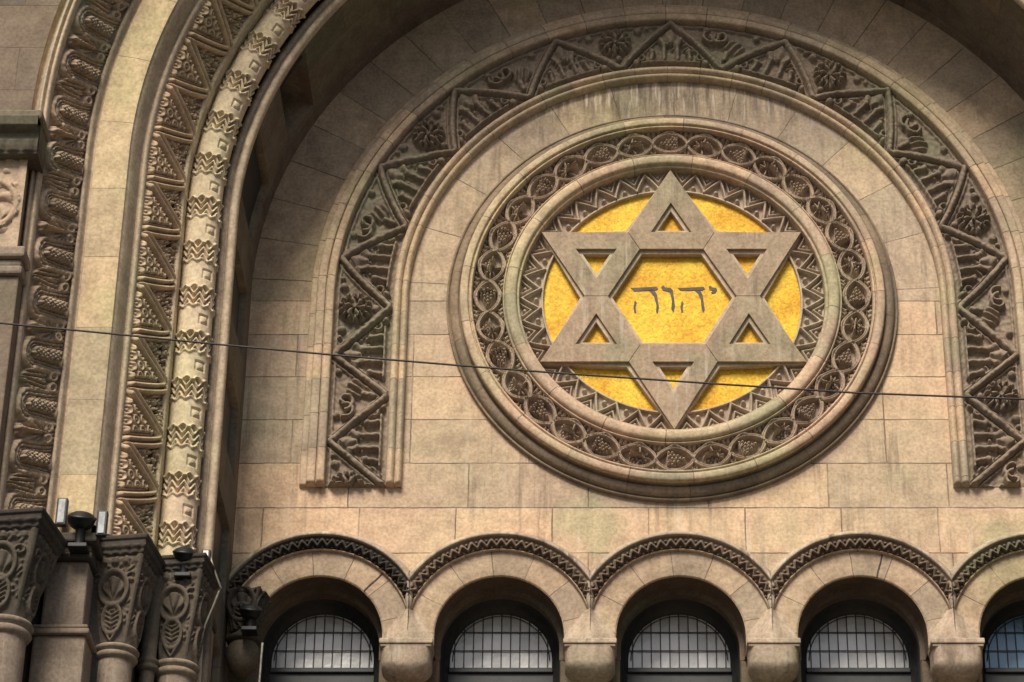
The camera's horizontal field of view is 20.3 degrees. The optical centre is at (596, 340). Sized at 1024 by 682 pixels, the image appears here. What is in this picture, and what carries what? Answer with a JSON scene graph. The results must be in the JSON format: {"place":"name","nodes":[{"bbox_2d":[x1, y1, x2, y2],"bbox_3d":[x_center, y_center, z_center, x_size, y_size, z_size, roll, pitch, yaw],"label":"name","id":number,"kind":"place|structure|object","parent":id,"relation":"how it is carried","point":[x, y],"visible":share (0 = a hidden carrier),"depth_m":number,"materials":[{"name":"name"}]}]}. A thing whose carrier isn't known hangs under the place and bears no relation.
{"place":"outdoors","nodes":[
{"label":"outdoors","id":0,"kind":"place"},
{"bbox_2d":[0,322,1023,399],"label":"overhead wire","id":1,"kind":"object","parent":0,"point":[578,374],"visible":1,"depth_m":16.95,"materials":[{"name":"rubber"}]},
{"label":"pavement","id":2,"kind":"structure","parent":0,"visible":0},
{"bbox_2d":[0,0,322,681],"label":"wall","id":3,"kind":"structure","parent":2,"relation":"on","point":[25,26],"depth_m":21.28,"materials":[{"name":"stone"}]},
{"bbox_2d":[0,110,49,473],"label":"corner pilaster","id":4,"kind":"object","parent":3,"relation":"attached to","point":[24,137],"visible":1,"depth_m":20.34,"materials":[{"name":"stone"}]},
{"bbox_2d":[0,507,67,681],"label":"column","id":5,"kind":"structure","parent":3,"relation":"on","point":[33,543],"depth_m":19.05,"materials":[{"name":"stone"}]},
{"bbox_2d":[28,533,102,681],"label":"square pier","id":6,"kind":"structure","parent":3,"relation":"on","point":[63,646],"depth_m":19.42,"materials":[{"name":"stone"}]},
{"bbox_2d":[55,498,68,526],"bbox_3d":[-3.694,1.184,19.746,0.075,0.210,0.056,0,-31,0],"label":"light box","id":7,"kind":"object","parent":6,"relation":"on","point":[61,512],"visible":0.93,"depth_m":19.72,"materials":[{"name":"paint"}]},
{"bbox_2d":[67,511,96,553],"bbox_3d":[-3.547,1.300,19.644,0.204,0.306,0.192,0,-31,0],"label":"floodlight","id":8,"kind":"object","parent":6,"relation":"on","point":[80,523],"visible":1,"depth_m":19.61,"materials":[{"name":"black metal"}]},
{"bbox_2d":[95,511,108,537],"bbox_3d":[-3.409,1.262,19.700,0.072,0.190,0.056,0,-31,0],"label":"light box","id":9,"kind":"object","parent":6,"relation":"on","point":[102,524],"visible":1,"depth_m":19.67,"materials":[{"name":"paint"}]},
{"bbox_2d":[0,0,131,509],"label":"leaf archivolt","id":10,"kind":"object","parent":3,"relation":"attached to","point":[81,36],"visible":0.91,"depth_m":20.67,"materials":[{"name":"stone"}]},
{"bbox_2d":[46,0,177,532],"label":"plain archivolt","id":11,"kind":"object","parent":3,"relation":"attached to","point":[76,446],"visible":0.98,"depth_m":20.89,"materials":[{"name":"stone"}]},
{"bbox_2d":[93,533,164,681],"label":"column","id":12,"kind":"structure","parent":3,"relation":"on","point":[129,568],"depth_m":19.77,"materials":[{"name":"stone"}]},
{"bbox_2d":[136,575,163,681],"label":"colonnette","id":13,"kind":"object","parent":3,"relation":"on","point":[147,667],"visible":0.89,"depth_m":19.99,"materials":[{"name":"stone"}]},
{"bbox_2d":[93,0,259,542],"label":"interlace archivolt","id":14,"kind":"object","parent":3,"relation":"attached to","point":[195,42],"visible":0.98,"depth_m":21.29,"materials":[{"name":"stone"}]},
{"bbox_2d":[154,553,221,681],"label":"column","id":15,"kind":"structure","parent":3,"relation":"on","point":[186,605],"depth_m":20.13,"materials":[{"name":"stone"}]},
{"bbox_2d":[172,547,196,579],"bbox_3d":[-2.927,1.573,20.296,0.182,0.258,0.172,0,-31,0],"label":"floodlight","id":16,"kind":"object","parent":15,"relation":"on","point":[183,553],"visible":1,"depth_m":20.25,"materials":[{"name":"black metal"}]},
{"bbox_2d":[202,549,210,559],"bbox_3d":[-2.789,1.541,20.406,0.065,0.105,0.056,0,-31,0],"label":"light box","id":17,"kind":"object","parent":15,"relation":"on","point":[208,551],"visible":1,"depth_m":20.40,"materials":[{"name":"paint"}]},
{"bbox_2d":[193,558,221,681],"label":"conduit","id":18,"kind":"object","parent":15,"relation":"attached to","point":[217,595],"visible":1,"depth_m":20.33,"materials":[{"name":"metal"}]},
{"bbox_2d":[201,608,213,681],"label":"colonnette","id":19,"kind":"object","parent":3,"relation":"on","point":[206,650],"visible":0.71,"depth_m":20.30,"materials":[{"name":"stone"}]},
{"bbox_2d":[207,617,216,681],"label":"jamb strip","id":20,"kind":"object","parent":3,"relation":"attached to","point":[214,629],"visible":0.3,"depth_m":20.62,"materials":[{"name":"stone"}]},
{"bbox_2d":[150,0,319,554],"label":"roll archivolt","id":21,"kind":"object","parent":3,"relation":"attached to","point":[186,403],"visible":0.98,"depth_m":21.68,"materials":[{"name":"stone"}]},
{"bbox_2d":[194,0,1023,681],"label":"archivolt","id":22,"kind":"object","parent":3,"relation":"attached to","point":[306,32],"visible":0.79,"depth_m":21.93,"materials":[{"name":"stone"}]},
{"bbox_2d":[210,0,1023,681],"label":"arch reveal","id":23,"kind":"object","parent":3,"relation":"attached to","point":[346,44],"visible":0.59,"depth_m":23.47,"materials":[{"name":"stone"}]},
{"bbox_2d":[232,0,1023,644],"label":"recessed wall","id":24,"kind":"structure","parent":3,"relation":"attached to","point":[880,466],"depth_m":22.76,"materials":[{"name":"stone"}]},
{"bbox_2d":[225,586,270,681],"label":"corner corbel","id":25,"kind":"object","parent":24,"relation":"attached to","point":[242,657],"visible":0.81,"depth_m":21.39,"materials":[{"name":"stone"}]},
{"bbox_2d":[239,604,262,635],"bbox_3d":[-2.577,2.063,21.284,0.182,0.238,0.172,0,-31,0],"label":"floodlight","id":26,"kind":"object","parent":25,"relation":"attached to","point":[250,614],"visible":1,"depth_m":21.25,"materials":[{"name":"black metal"}]},
{"bbox_2d":[258,643,263,681],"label":"cable","id":27,"kind":"object","parent":25,"relation":"hanging from","point":[260,667],"visible":1,"depth_m":21.10,"materials":[{"name":"plastic"}]},
{"bbox_2d":[226,531,409,681],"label":"arched window","id":28,"kind":"structure","parent":24,"relation":"attached to","point":[326,628],"depth_m":21.88,"materials":[{"name":"stone"}]},
{"bbox_2d":[261,599,379,681],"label":"window frame","id":29,"kind":"structure","parent":28,"relation":"in","point":[307,609],"depth_m":22.07,"materials":[{"name":"paint"}]},
{"bbox_2d":[379,580,433,681],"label":"corbel","id":30,"kind":"object","parent":24,"relation":"attached to","point":[407,655],"visible":1,"depth_m":21.29,"materials":[{"name":"stone"}]},
{"bbox_2d":[407,531,589,681],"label":"arched window","id":31,"kind":"structure","parent":24,"relation":"attached to","point":[493,628],"depth_m":21.87,"materials":[{"name":"stone"}]},
{"bbox_2d":[440,599,559,681],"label":"window frame","id":32,"kind":"structure","parent":31,"relation":"in","point":[478,611],"depth_m":22.07,"materials":[{"name":"paint"}]},
{"bbox_2d":[563,580,616,681],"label":"corbel","id":33,"kind":"object","parent":24,"relation":"attached to","point":[589,647],"visible":1,"depth_m":21.29,"materials":[{"name":"stone"}]},
{"bbox_2d":[299,5,1023,487],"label":"carved arch frieze","id":34,"kind":"object","parent":24,"relation":"attached to","point":[437,135],"visible":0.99,"depth_m":23.53,"materials":[{"name":"stone"}]},
{"bbox_2d":[446,115,897,502],"bbox_3d":[0.606,-0.356,22.967,3.632,3.632,0.173,0,-31,0],"label":"star medallion","id":35,"kind":"object","parent":24,"relation":"attached to","point":[565,260],"visible":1,"depth_m":22.94,"materials":[{"name":"stone"}]},
{"bbox_2d":[590,531,772,681],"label":"arched window","id":36,"kind":"structure","parent":24,"relation":"attached to","point":[673,628],"depth_m":21.87,"materials":[{"name":"stone"}]},
{"bbox_2d":[620,599,739,681],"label":"window frame","id":37,"kind":"structure","parent":36,"relation":"in","point":[703,612],"depth_m":22.07,"materials":[{"name":"paint"}]},
{"bbox_2d":[746,580,800,681],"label":"corbel","id":38,"kind":"object","parent":24,"relation":"attached to","point":[772,654],"visible":1,"depth_m":21.29,"materials":[{"name":"stone"}]},
{"bbox_2d":[770,531,954,681],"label":"arched window","id":39,"kind":"structure","parent":24,"relation":"attached to","point":[853,628],"depth_m":21.87,"materials":[{"name":"stone"}]},
{"bbox_2d":[801,599,920,681],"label":"window frame","id":40,"kind":"structure","parent":39,"relation":"in","point":[883,613],"depth_m":22.07,"materials":[{"name":"paint"}]},
{"bbox_2d":[928,572,984,681],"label":"corbel","id":41,"kind":"object","parent":24,"relation":"attached to","point":[955,650],"visible":1,"depth_m":21.29,"materials":[{"name":"stone"}]},
{"bbox_2d":[950,532,1023,681],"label":"arched window","id":42,"kind":"structure","parent":24,"relation":"attached to","point":[983,574],"depth_m":21.86,"materials":[{"name":"stone"}]},
{"bbox_2d":[982,600,1023,681],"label":"window frame","id":43,"kind":"structure","parent":42,"relation":"in","point":[1016,609],"depth_m":22.09,"materials":[{"name":"paint"}]}
]}

